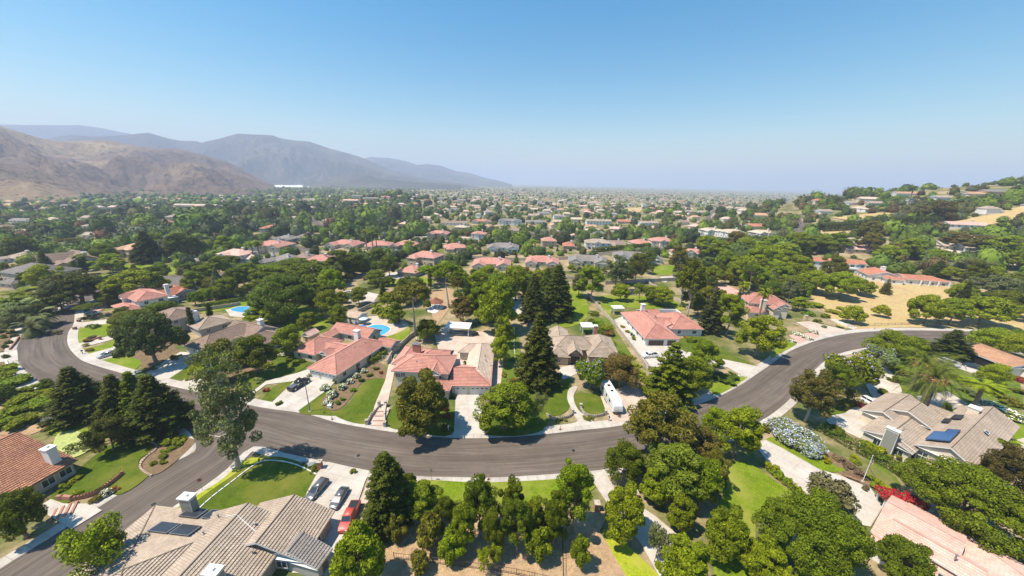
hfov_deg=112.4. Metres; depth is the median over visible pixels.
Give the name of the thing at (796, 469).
driveway
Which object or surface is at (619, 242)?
house
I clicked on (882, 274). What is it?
house
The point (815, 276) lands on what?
pepper tree
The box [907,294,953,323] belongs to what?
pepper tree
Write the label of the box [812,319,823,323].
shrub
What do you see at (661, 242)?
house
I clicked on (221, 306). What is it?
garden wall
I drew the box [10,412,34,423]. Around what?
shrub
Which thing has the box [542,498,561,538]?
broadleaf tree
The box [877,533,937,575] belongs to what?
oak tree
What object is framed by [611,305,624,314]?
patio canopy
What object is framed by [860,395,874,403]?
parked car
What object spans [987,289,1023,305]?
oak tree
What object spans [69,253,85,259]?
palm tree
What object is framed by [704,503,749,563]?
broadleaf tree
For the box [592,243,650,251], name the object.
hedge
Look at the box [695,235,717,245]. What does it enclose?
pepper tree
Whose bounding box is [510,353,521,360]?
shrub
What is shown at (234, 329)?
house
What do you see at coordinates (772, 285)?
broadleaf tree
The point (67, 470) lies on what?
window
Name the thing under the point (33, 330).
palm tree
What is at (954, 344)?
conifer tree
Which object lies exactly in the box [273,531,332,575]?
garage
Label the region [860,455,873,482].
flagpole
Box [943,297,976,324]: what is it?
pepper tree
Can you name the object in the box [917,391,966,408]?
driveway
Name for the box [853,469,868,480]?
shrub
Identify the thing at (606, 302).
lawn
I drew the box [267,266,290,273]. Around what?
broadleaf tree
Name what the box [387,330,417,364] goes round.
garden wall
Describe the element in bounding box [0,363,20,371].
shrub
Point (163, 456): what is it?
shrub
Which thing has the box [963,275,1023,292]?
eucalyptus tree
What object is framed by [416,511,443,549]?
citrus tree
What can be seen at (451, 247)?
house
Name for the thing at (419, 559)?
citrus tree
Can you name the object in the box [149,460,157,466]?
shrub
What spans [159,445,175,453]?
shrub
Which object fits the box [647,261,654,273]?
eucalyptus tree
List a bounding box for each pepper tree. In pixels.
[95,269,170,293]
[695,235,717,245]
[705,265,724,279]
[714,249,739,268]
[725,231,748,243]
[726,255,755,273]
[739,264,775,290]
[747,245,785,265]
[760,235,784,245]
[765,259,795,280]
[785,232,813,248]
[799,270,835,292]
[804,278,816,293]
[821,271,867,298]
[856,220,884,235]
[858,278,878,294]
[871,244,910,260]
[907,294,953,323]
[919,249,951,259]
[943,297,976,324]
[944,283,980,297]
[964,296,1023,324]
[1004,250,1023,268]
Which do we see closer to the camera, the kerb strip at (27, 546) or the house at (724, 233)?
the kerb strip at (27, 546)
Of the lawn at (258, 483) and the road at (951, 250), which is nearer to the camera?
the lawn at (258, 483)
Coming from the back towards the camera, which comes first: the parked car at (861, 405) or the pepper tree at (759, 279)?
the pepper tree at (759, 279)
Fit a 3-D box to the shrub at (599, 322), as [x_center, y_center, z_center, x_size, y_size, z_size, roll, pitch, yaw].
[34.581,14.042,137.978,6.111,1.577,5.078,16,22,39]
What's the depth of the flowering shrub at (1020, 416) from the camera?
85.08 m
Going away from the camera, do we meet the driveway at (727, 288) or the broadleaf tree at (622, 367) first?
the broadleaf tree at (622, 367)
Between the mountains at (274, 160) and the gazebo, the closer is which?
the gazebo
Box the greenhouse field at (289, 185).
[274,185,308,186]
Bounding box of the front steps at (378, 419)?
[370,407,389,425]
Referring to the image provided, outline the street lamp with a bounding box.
[297,382,311,411]
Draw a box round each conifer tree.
[67,260,87,270]
[637,342,698,413]
[697,287,726,333]
[878,279,892,294]
[926,329,977,361]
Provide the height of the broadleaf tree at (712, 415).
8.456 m
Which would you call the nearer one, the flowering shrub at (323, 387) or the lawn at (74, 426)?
the lawn at (74, 426)
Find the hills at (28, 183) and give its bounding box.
[0,162,83,202]
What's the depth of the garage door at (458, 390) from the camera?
90.68 m
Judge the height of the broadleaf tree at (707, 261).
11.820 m
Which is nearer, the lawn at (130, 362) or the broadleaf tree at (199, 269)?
the lawn at (130, 362)
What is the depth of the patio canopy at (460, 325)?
126.09 m
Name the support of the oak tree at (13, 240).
on the ground at (730, 346)
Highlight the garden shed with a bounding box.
[302,328,319,341]
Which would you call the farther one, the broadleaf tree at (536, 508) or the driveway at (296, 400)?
the driveway at (296, 400)
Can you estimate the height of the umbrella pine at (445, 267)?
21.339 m
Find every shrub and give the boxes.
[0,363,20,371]
[0,369,17,379]
[0,378,25,386]
[0,405,20,418]
[0,416,13,427]
[0,417,26,431]
[2,396,26,407]
[4,402,36,415]
[8,373,33,382]
[9,392,36,401]
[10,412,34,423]
[15,382,39,392]
[18,411,47,422]
[20,395,50,405]
[26,387,48,399]
[29,399,54,410]
[35,388,53,396]
[49,330,61,334]
[56,483,72,492]
[67,474,82,483]
[71,488,82,499]
[85,324,100,327]
[88,493,104,503]
[99,487,115,496]
[109,485,120,492]
[135,372,145,378]
[142,367,155,371]
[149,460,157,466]
[157,438,170,446]
[158,453,167,459]
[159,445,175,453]
[159,459,167,464]
[163,431,179,439]
[170,434,187,440]
[170,440,185,449]
[253,377,264,382]
[278,351,290,356]
[319,383,329,390]
[322,398,332,404]
[326,389,337,398]
[337,383,346,389]
[346,378,353,383]
[352,372,359,377]
[441,424,451,431]
[442,412,451,418]
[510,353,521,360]
[582,415,593,421]
[589,310,598,315]
[592,320,603,326]
[597,329,603,334]
[598,324,612,329]
[604,330,615,335]
[686,336,697,342]
[709,371,723,379]
[716,372,736,385]
[724,371,739,379]
[761,423,770,432]
[763,461,779,469]
[766,416,800,437]
[770,470,783,479]
[771,423,828,452]
[793,331,804,335]
[796,438,824,458]
[800,311,815,315]
[800,335,813,339]
[808,329,818,333]
[809,302,825,307]
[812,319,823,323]
[820,313,831,317]
[822,455,831,463]
[825,309,840,313]
[825,424,845,436]
[832,453,849,463]
[842,462,861,469]
[849,457,862,464]
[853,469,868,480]
[861,441,893,459]
[861,485,869,491]
[865,474,879,484]
[870,476,887,487]
[874,484,933,511]
[877,388,887,393]
[886,376,900,382]
[888,365,906,370]
[898,369,913,376]
[942,402,952,410]
[958,387,976,396]
[969,532,994,548]
[977,403,1019,421]
[978,398,997,405]
[989,543,1022,558]
[998,396,1023,408]
[1002,408,1023,422]
[1003,545,1023,562]
[1009,388,1023,393]
[1014,376,1023,382]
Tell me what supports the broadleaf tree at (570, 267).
on the ground at (730, 346)
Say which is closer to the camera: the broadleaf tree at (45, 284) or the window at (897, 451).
the window at (897, 451)
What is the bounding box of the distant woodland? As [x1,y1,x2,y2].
[0,176,1023,274]
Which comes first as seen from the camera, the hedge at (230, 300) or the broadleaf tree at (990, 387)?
the broadleaf tree at (990, 387)
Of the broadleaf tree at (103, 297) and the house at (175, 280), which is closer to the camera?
the broadleaf tree at (103, 297)
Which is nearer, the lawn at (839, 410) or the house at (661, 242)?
the lawn at (839, 410)
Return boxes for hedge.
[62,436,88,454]
[201,295,251,306]
[336,284,388,295]
[367,349,386,363]
[443,499,463,508]
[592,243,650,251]
[766,465,806,493]
[817,215,943,231]
[817,421,917,486]
[836,397,864,410]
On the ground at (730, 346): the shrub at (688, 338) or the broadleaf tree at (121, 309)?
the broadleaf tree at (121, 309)
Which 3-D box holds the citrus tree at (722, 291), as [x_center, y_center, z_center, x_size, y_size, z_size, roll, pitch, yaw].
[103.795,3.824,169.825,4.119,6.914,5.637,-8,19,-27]
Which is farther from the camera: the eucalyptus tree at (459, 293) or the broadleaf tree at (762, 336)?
the eucalyptus tree at (459, 293)
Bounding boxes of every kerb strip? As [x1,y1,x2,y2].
[0,428,195,567]
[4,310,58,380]
[67,300,977,437]
[174,347,1022,507]
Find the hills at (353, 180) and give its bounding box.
[302,173,460,188]
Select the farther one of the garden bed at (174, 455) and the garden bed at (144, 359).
the garden bed at (144, 359)
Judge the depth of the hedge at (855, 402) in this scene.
89.08 m
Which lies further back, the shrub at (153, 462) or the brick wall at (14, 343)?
the brick wall at (14, 343)
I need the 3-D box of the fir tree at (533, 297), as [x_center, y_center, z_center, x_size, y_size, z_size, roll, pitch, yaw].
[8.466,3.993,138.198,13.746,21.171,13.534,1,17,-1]
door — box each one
[187,348,198,353]
[310,370,319,378]
[320,372,336,382]
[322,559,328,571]
[455,387,466,393]
[470,387,489,394]
[648,340,663,345]
[666,340,675,345]
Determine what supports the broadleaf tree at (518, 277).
on the ground at (730, 346)
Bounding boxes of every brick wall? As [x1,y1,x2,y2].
[8,336,19,349]
[55,494,71,500]
[68,471,123,500]
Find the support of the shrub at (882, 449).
on the ground at (730, 346)
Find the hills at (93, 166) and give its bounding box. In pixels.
[0,126,273,195]
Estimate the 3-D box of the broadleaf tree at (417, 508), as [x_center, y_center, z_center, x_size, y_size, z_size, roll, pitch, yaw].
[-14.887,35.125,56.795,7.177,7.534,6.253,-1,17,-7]
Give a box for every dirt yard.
[359,511,625,575]
[424,287,457,324]
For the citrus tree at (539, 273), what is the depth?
189.78 m
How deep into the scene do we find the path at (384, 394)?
92.33 m
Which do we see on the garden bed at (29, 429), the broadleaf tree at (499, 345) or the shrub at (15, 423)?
the shrub at (15, 423)
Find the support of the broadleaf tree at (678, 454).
on the ground at (730, 346)
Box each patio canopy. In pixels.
[168,295,178,302]
[445,322,471,336]
[580,322,593,334]
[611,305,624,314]
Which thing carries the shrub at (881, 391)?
on the ground at (730, 346)
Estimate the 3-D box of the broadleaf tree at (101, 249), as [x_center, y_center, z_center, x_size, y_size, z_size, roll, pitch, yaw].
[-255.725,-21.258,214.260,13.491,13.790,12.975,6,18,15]
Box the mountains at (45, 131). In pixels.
[0,125,129,138]
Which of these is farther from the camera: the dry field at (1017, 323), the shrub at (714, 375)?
the dry field at (1017, 323)
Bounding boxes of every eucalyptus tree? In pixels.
[0,262,8,268]
[233,287,240,297]
[250,280,262,286]
[331,263,341,273]
[449,296,476,321]
[452,289,463,297]
[604,254,629,285]
[622,391,703,457]
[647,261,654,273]
[675,266,694,306]
[679,258,707,316]
[683,424,722,459]
[780,278,802,302]
[788,368,846,422]
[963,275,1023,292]
[979,443,1023,496]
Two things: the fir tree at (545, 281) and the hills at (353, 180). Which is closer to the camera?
the fir tree at (545, 281)
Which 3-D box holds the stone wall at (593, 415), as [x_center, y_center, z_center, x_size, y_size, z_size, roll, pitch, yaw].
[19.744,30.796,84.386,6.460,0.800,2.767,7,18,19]
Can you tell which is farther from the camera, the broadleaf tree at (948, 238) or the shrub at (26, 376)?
the broadleaf tree at (948, 238)
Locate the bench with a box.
[846,472,860,482]
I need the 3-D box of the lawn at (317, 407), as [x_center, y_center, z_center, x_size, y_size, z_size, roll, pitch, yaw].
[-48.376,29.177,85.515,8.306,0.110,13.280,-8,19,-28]
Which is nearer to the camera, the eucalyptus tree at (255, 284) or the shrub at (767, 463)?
the shrub at (767, 463)
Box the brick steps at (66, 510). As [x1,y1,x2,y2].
[48,500,78,522]
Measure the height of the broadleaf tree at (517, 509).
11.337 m
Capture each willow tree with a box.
[328,519,385,575]
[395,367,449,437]
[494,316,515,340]
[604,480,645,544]
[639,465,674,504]
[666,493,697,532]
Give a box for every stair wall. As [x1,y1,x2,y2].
[368,403,379,421]
[383,403,386,420]
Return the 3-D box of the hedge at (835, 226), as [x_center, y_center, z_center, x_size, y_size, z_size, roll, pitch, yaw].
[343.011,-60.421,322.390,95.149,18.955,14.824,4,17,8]
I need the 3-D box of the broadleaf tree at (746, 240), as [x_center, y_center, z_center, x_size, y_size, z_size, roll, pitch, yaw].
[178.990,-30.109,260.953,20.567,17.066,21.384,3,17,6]
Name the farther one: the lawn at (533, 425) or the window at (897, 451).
the lawn at (533, 425)
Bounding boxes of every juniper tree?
[360,451,414,538]
[360,504,388,544]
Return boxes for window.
[40,475,56,488]
[58,465,72,478]
[275,560,287,568]
[872,438,880,445]
[893,448,903,455]
[917,450,928,457]
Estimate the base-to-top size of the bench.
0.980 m
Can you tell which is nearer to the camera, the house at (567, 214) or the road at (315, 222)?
the road at (315, 222)
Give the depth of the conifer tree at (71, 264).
193.97 m
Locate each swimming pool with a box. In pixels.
[229,306,248,312]
[368,324,390,335]
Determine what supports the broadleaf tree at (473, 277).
on the ground at (730, 346)
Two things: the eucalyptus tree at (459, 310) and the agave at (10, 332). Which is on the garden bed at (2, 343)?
the agave at (10, 332)
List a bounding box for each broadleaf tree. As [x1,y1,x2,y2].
[0,304,39,327]
[14,271,33,288]
[20,264,64,285]
[24,303,56,320]
[32,378,56,389]
[35,277,74,308]
[41,302,60,310]
[50,510,124,575]
[54,238,83,243]
[77,416,137,453]
[83,243,119,256]
[86,253,128,274]
[93,528,127,564]
[94,290,118,304]
[106,311,125,324]
[106,313,137,333]
[112,306,128,313]
[120,309,157,324]
[140,300,186,311]
[142,265,168,275]
[147,232,163,241]
[152,262,171,272]
[160,232,191,252]
[175,268,183,275]
[176,263,191,269]
[179,271,204,289]
[183,265,212,276]
[186,350,235,378]
[198,276,226,288]
[199,287,219,301]
[203,255,231,271]
[211,277,238,298]
[213,235,237,247]
[221,267,246,287]
[229,336,254,361]
[233,334,279,372]
[235,262,255,279]
[239,288,247,295]
[240,283,252,289]
[242,306,268,321]
[246,273,315,318]
[248,265,278,279]
[259,308,287,324]
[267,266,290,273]
[271,324,303,354]
[296,312,318,329]
[301,274,317,285]
[311,282,321,294]
[312,289,337,319]
[316,284,335,294]
[325,250,356,277]
[327,303,347,322]
[336,291,349,306]
[342,252,370,275]
[344,274,352,279]
[350,287,367,304]
[365,270,385,279]
[367,247,386,261]
[367,279,379,284]
[371,261,378,269]
[377,255,398,275]
[378,291,394,305]
[382,276,395,285]
[387,301,405,324]
[403,473,416,482]
[403,479,443,520]
[413,277,428,287]
[416,319,441,339]
[422,299,431,307]
[432,494,456,526]
[450,276,464,289]
[451,503,478,546]
[454,270,468,280]
[462,270,487,296]
[462,473,499,536]
[464,286,486,323]
[472,381,536,430]
[473,278,517,323]
[477,546,492,571]
[478,264,498,273]
[482,505,505,550]
[483,272,514,290]
[490,335,509,364]
[497,474,524,528]
[499,492,535,553]
[503,265,529,300]
[520,287,527,297]
[523,495,544,536]
[532,391,548,420]
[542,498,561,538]
[544,490,569,546]
[554,457,594,533]
[567,264,576,271]
[571,273,587,296]
[576,266,607,300]
[603,352,641,389]
[603,438,645,485]
[611,283,631,300]
[625,263,636,283]
[628,252,647,282]
[632,283,649,298]
[638,449,645,464]
[641,250,656,261]
[642,441,709,500]
[645,289,658,304]
[646,285,675,304]
[648,520,672,561]
[655,532,713,575]
[668,245,689,276]
[680,355,714,391]
[684,455,724,509]
[688,338,725,369]
[692,296,707,314]
[700,406,727,435]
[701,240,730,257]
[701,257,716,266]
[701,285,714,300]
[702,444,732,484]
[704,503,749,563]
[714,404,764,457]
[716,293,749,336]
[730,236,765,247]
[734,314,787,357]
[738,533,792,575]
[750,486,880,575]
[756,258,768,266]
[760,280,785,296]
[763,271,778,283]
[770,242,801,260]
[778,275,803,296]
[781,254,816,274]
[784,275,809,290]
[788,296,810,310]
[808,234,837,253]
[816,362,862,398]
[819,255,850,272]
[829,232,858,249]
[854,232,884,248]
[861,328,928,361]
[888,455,1023,559]
[891,238,928,254]
[911,336,930,352]
[918,200,959,221]
[937,232,974,244]
[940,266,963,279]
[953,272,970,281]
[955,257,996,268]
[956,234,1004,251]
[958,375,1012,404]
[963,260,994,278]
[964,327,1016,349]
[972,363,1016,385]
[977,265,1009,277]
[978,235,1023,251]
[990,332,1023,353]
[1003,328,1023,333]
[1010,272,1023,280]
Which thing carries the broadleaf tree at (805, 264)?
on the ground at (730, 346)
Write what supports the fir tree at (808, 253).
on the ground at (730, 346)
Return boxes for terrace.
[427,304,443,312]
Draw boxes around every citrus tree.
[0,384,18,402]
[203,338,234,358]
[383,513,407,542]
[395,276,421,287]
[411,549,428,575]
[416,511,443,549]
[437,532,460,566]
[442,523,466,555]
[489,540,504,562]
[524,523,552,564]
[532,269,544,280]
[569,533,591,568]
[705,276,718,288]
[719,289,726,295]
[722,270,734,283]
[806,470,860,516]
[838,305,868,322]
[870,304,891,316]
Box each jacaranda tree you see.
[574,357,605,389]
[822,349,886,387]
[864,343,902,367]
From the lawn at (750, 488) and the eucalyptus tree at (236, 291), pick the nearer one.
the lawn at (750, 488)
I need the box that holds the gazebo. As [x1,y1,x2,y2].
[429,297,443,309]
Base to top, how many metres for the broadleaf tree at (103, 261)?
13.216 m
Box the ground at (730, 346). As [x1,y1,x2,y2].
[0,184,1023,575]
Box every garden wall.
[194,302,240,311]
[358,299,382,311]
[363,262,402,280]
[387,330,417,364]
[588,293,647,367]
[605,277,676,284]
[646,280,687,308]
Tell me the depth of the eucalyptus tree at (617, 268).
175.36 m
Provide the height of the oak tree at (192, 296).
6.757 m
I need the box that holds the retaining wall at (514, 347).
[514,326,518,377]
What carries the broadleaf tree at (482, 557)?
on the dirt yard at (603, 562)
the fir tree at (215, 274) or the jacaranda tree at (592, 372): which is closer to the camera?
the jacaranda tree at (592, 372)
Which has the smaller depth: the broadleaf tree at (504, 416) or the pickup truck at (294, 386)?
the broadleaf tree at (504, 416)
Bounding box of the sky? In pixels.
[0,0,1023,191]
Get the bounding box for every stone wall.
[546,412,572,419]
[580,406,604,417]
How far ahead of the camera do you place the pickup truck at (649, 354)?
112.25 m
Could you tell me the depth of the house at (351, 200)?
760.50 m
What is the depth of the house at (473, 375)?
93.86 m
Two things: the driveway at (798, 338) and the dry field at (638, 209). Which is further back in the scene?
the dry field at (638, 209)
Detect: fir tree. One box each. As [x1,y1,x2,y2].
[36,251,54,264]
[36,366,103,432]
[84,374,129,429]
[114,374,200,448]
[115,371,138,419]
[126,230,169,263]
[208,267,229,299]
[306,285,315,305]
[379,280,385,296]
[512,312,563,393]
[516,273,548,321]
[539,267,553,293]
[542,264,577,321]
[711,264,726,276]
[728,274,742,285]
[729,288,741,321]
[803,245,812,258]
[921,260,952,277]
[954,281,972,298]
[1011,282,1023,293]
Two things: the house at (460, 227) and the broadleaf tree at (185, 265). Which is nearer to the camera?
the broadleaf tree at (185, 265)
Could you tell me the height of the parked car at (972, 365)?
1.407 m
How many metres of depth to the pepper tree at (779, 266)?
196.89 m
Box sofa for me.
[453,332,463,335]
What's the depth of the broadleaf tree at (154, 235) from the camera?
243.35 m
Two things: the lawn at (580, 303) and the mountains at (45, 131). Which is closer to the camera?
the lawn at (580, 303)
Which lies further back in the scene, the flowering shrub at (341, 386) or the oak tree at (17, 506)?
the flowering shrub at (341, 386)
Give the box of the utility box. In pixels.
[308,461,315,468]
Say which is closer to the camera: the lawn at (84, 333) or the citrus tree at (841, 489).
the citrus tree at (841, 489)
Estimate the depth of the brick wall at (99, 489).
60.42 m
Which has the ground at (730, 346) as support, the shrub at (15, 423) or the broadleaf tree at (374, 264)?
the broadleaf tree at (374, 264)
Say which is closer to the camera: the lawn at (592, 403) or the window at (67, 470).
the window at (67, 470)
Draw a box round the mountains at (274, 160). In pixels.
[188,134,475,187]
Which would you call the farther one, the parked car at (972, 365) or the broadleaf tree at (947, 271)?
the broadleaf tree at (947, 271)
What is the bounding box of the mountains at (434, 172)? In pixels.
[364,157,511,186]
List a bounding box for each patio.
[355,316,407,336]
[435,327,494,388]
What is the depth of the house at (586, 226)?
432.08 m
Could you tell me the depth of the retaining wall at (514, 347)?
117.16 m
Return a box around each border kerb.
[131,439,157,476]
[200,460,316,507]
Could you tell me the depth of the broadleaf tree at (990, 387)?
86.75 m
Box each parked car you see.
[85,310,101,315]
[96,350,117,357]
[305,476,329,500]
[329,486,349,509]
[853,401,866,407]
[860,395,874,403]
[939,357,960,366]
[962,362,979,368]
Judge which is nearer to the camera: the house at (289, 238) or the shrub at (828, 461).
the shrub at (828, 461)
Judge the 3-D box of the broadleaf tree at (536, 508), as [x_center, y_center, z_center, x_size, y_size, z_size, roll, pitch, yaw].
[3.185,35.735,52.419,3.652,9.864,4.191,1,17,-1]
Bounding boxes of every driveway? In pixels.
[0,350,17,361]
[14,326,23,332]
[15,379,38,388]
[43,499,101,528]
[58,304,70,309]
[74,336,112,348]
[77,319,106,327]
[83,347,113,360]
[89,303,107,310]
[145,352,192,379]
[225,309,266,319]
[253,369,334,410]
[292,462,369,575]
[343,290,378,302]
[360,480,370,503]
[385,272,403,278]
[454,394,484,434]
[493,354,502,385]
[512,297,522,313]
[593,470,682,575]
[600,385,647,423]
[615,317,685,358]
[643,358,662,366]
[660,276,674,282]
[682,352,756,376]
[712,281,738,299]
[759,440,881,526]
[789,333,818,342]
[796,321,844,334]
[825,400,867,438]
[830,319,857,329]
[866,367,901,398]
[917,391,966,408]
[938,355,977,372]
[1016,438,1023,449]
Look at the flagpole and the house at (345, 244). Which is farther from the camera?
the house at (345, 244)
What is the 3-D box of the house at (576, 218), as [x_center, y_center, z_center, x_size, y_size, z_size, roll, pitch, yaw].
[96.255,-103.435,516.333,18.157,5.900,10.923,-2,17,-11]
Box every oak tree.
[0,235,38,255]
[0,485,48,541]
[32,270,105,305]
[107,310,190,365]
[174,235,206,255]
[186,291,201,305]
[212,255,242,262]
[317,268,346,290]
[682,289,705,307]
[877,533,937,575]
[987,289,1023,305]
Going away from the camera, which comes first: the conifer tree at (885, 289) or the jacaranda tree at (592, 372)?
the jacaranda tree at (592, 372)
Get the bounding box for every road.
[16,300,1020,477]
[71,290,100,302]
[296,245,685,260]
[310,215,335,238]
[697,210,714,223]
[784,198,806,232]
[944,249,1019,265]
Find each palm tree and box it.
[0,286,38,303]
[0,294,32,312]
[0,297,41,308]
[0,305,22,328]
[9,315,50,339]
[18,306,62,329]
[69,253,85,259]
[110,259,124,270]
[245,241,253,253]
[250,240,263,256]
[362,230,367,248]
[367,231,373,247]
[369,303,383,313]
[377,305,389,318]
[387,312,401,323]
[529,239,540,246]
[738,281,750,294]
[756,287,773,315]
[891,347,956,389]
[895,354,971,408]
[908,186,918,203]
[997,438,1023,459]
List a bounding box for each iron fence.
[393,552,546,575]
[562,537,563,574]
[847,322,922,326]
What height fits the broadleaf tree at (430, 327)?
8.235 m
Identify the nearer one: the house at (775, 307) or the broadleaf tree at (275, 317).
the broadleaf tree at (275, 317)
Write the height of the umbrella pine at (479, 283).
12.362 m
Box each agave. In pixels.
[0,354,10,357]
[5,330,15,333]
[9,333,19,337]
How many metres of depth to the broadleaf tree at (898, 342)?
112.27 m
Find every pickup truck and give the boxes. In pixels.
[287,377,310,391]
[338,500,360,532]
[641,351,658,357]
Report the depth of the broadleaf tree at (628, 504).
51.54 m
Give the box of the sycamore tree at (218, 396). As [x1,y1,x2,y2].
[184,347,262,469]
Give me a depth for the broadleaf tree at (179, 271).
188.30 m
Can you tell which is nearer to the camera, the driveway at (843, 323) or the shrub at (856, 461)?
the shrub at (856, 461)
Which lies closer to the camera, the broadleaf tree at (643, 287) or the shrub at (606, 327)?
the shrub at (606, 327)
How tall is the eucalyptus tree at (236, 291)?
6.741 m
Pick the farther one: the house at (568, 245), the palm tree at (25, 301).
the house at (568, 245)
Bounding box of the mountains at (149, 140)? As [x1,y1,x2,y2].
[47,133,200,152]
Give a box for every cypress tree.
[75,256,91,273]
[185,307,194,326]
[205,302,213,315]
[427,268,431,288]
[806,283,812,296]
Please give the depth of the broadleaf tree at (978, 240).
243.41 m
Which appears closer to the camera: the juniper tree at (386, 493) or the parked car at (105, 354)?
the juniper tree at (386, 493)
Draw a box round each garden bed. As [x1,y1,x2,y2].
[0,333,12,351]
[0,391,50,434]
[39,481,63,507]
[132,342,178,368]
[142,435,194,474]
[180,353,270,387]
[321,363,386,410]
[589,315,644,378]
[820,451,877,491]
[890,360,1022,410]
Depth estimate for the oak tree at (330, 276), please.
159.94 m
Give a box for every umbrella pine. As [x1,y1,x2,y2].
[69,302,102,316]
[267,257,315,265]
[281,261,333,273]
[308,264,341,272]
[389,281,431,335]
[414,265,435,286]
[431,261,464,307]
[468,280,490,287]
[741,264,766,291]
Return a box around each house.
[0,250,32,262]
[0,262,82,289]
[0,431,77,493]
[7,218,29,222]
[34,249,98,265]
[71,492,334,575]
[79,215,88,219]
[81,232,92,237]
[110,284,196,311]
[116,243,140,257]
[136,272,246,289]
[150,306,233,336]
[165,214,174,219]
[174,204,217,206]
[182,318,277,353]
[217,247,262,263]
[248,239,295,254]
[258,253,297,264]
[259,224,277,233]
[268,234,299,241]
[290,322,401,382]
[297,251,315,262]
[307,253,335,261]
[324,239,365,249]
[343,199,359,201]
[344,310,367,323]
[364,239,393,249]
[365,197,378,199]
[390,239,418,249]
[391,342,457,398]
[396,263,424,276]
[406,250,444,265]
[427,229,450,239]
[442,220,467,224]
[444,241,465,252]
[449,343,493,394]
[454,224,468,229]
[471,218,490,223]
[471,229,490,239]
[472,257,510,270]
[484,210,494,214]
[487,242,518,251]
[498,218,521,225]
[525,219,545,223]
[525,255,558,267]
[538,212,548,214]
[540,235,556,246]
[548,222,556,227]
[548,324,617,364]
[553,214,564,218]
[562,240,574,248]
[563,212,571,216]
[568,254,609,266]
[570,217,581,220]
[584,224,596,228]
[584,237,615,248]
[585,218,611,224]
[607,239,625,244]
[609,225,620,230]
[612,251,663,263]
[616,218,630,223]
[620,303,704,345]
[628,238,649,246]
[638,219,658,225]
[647,236,669,247]
[669,247,699,257]
[677,220,689,224]
[687,215,699,220]
[698,226,720,236]
[717,228,742,237]
[719,217,729,221]
[734,292,791,319]
[736,209,746,214]
[744,223,762,229]
[747,228,770,235]
[753,213,767,217]
[812,199,819,204]
[812,257,869,272]
[813,209,833,214]
[836,244,875,253]
[843,201,857,205]
[852,206,868,211]
[857,266,905,284]
[859,393,1019,467]
[864,201,882,205]
[870,495,1023,575]
[890,191,916,195]
[892,274,951,286]
[928,195,954,199]
[935,240,958,249]
[942,220,987,228]
[956,243,980,251]
[961,191,985,196]
[965,343,1023,376]
[974,206,1004,214]
[978,189,1006,194]
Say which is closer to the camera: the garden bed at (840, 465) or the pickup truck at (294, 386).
the garden bed at (840, 465)
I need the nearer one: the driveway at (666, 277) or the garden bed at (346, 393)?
the garden bed at (346, 393)
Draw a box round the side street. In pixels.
[0,434,257,575]
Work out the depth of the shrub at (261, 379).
94.56 m
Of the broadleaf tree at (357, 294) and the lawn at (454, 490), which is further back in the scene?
the broadleaf tree at (357, 294)
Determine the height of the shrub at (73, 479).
0.733 m
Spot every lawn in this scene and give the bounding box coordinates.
[45,420,92,435]
[48,439,154,502]
[78,324,109,342]
[83,340,114,353]
[103,356,140,368]
[122,263,175,274]
[170,366,194,380]
[177,458,261,507]
[198,456,316,510]
[200,302,234,312]
[221,301,246,309]
[235,353,306,393]
[241,307,326,324]
[261,381,293,401]
[294,317,327,334]
[299,387,334,415]
[334,378,384,423]
[376,276,434,285]
[377,327,409,339]
[387,405,454,435]
[426,478,595,505]
[485,405,548,435]
[501,331,520,393]
[514,378,571,415]
[558,285,588,327]
[575,393,604,413]
[599,295,664,315]
[603,529,658,575]
[653,265,675,274]
[666,301,688,310]
[679,336,756,365]
[710,376,746,394]
[713,460,795,575]
[766,437,844,472]
[771,341,796,357]
[830,406,847,414]
[866,458,900,487]
[1001,412,1023,439]
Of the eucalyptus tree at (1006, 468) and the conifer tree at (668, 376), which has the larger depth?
the conifer tree at (668, 376)
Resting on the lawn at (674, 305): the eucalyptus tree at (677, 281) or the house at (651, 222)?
the eucalyptus tree at (677, 281)
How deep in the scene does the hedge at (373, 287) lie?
176.54 m
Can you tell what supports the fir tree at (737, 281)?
on the ground at (730, 346)
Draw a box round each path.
[179,379,206,386]
[370,358,394,426]
[544,386,593,429]
[559,364,576,378]
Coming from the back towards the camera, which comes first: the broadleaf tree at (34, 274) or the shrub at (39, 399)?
the broadleaf tree at (34, 274)
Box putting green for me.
[53,430,89,457]
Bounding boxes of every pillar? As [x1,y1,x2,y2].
[316,459,322,469]
[593,500,600,511]
[803,315,808,320]
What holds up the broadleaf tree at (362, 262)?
on the ground at (730, 346)
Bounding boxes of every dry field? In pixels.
[625,207,641,211]
[803,281,957,328]
[820,222,935,233]
[832,212,901,219]
[940,314,1023,330]
[958,207,1023,223]
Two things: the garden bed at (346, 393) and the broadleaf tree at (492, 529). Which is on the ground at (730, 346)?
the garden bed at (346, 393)
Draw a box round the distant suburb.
[103,188,877,202]
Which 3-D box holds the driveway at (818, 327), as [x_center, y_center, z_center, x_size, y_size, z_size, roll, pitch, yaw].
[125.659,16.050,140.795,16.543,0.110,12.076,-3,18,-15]
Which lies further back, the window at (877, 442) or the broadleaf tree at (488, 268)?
the broadleaf tree at (488, 268)
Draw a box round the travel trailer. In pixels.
[600,380,622,416]
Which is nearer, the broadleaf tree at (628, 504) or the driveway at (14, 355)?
the broadleaf tree at (628, 504)
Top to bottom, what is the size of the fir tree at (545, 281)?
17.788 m

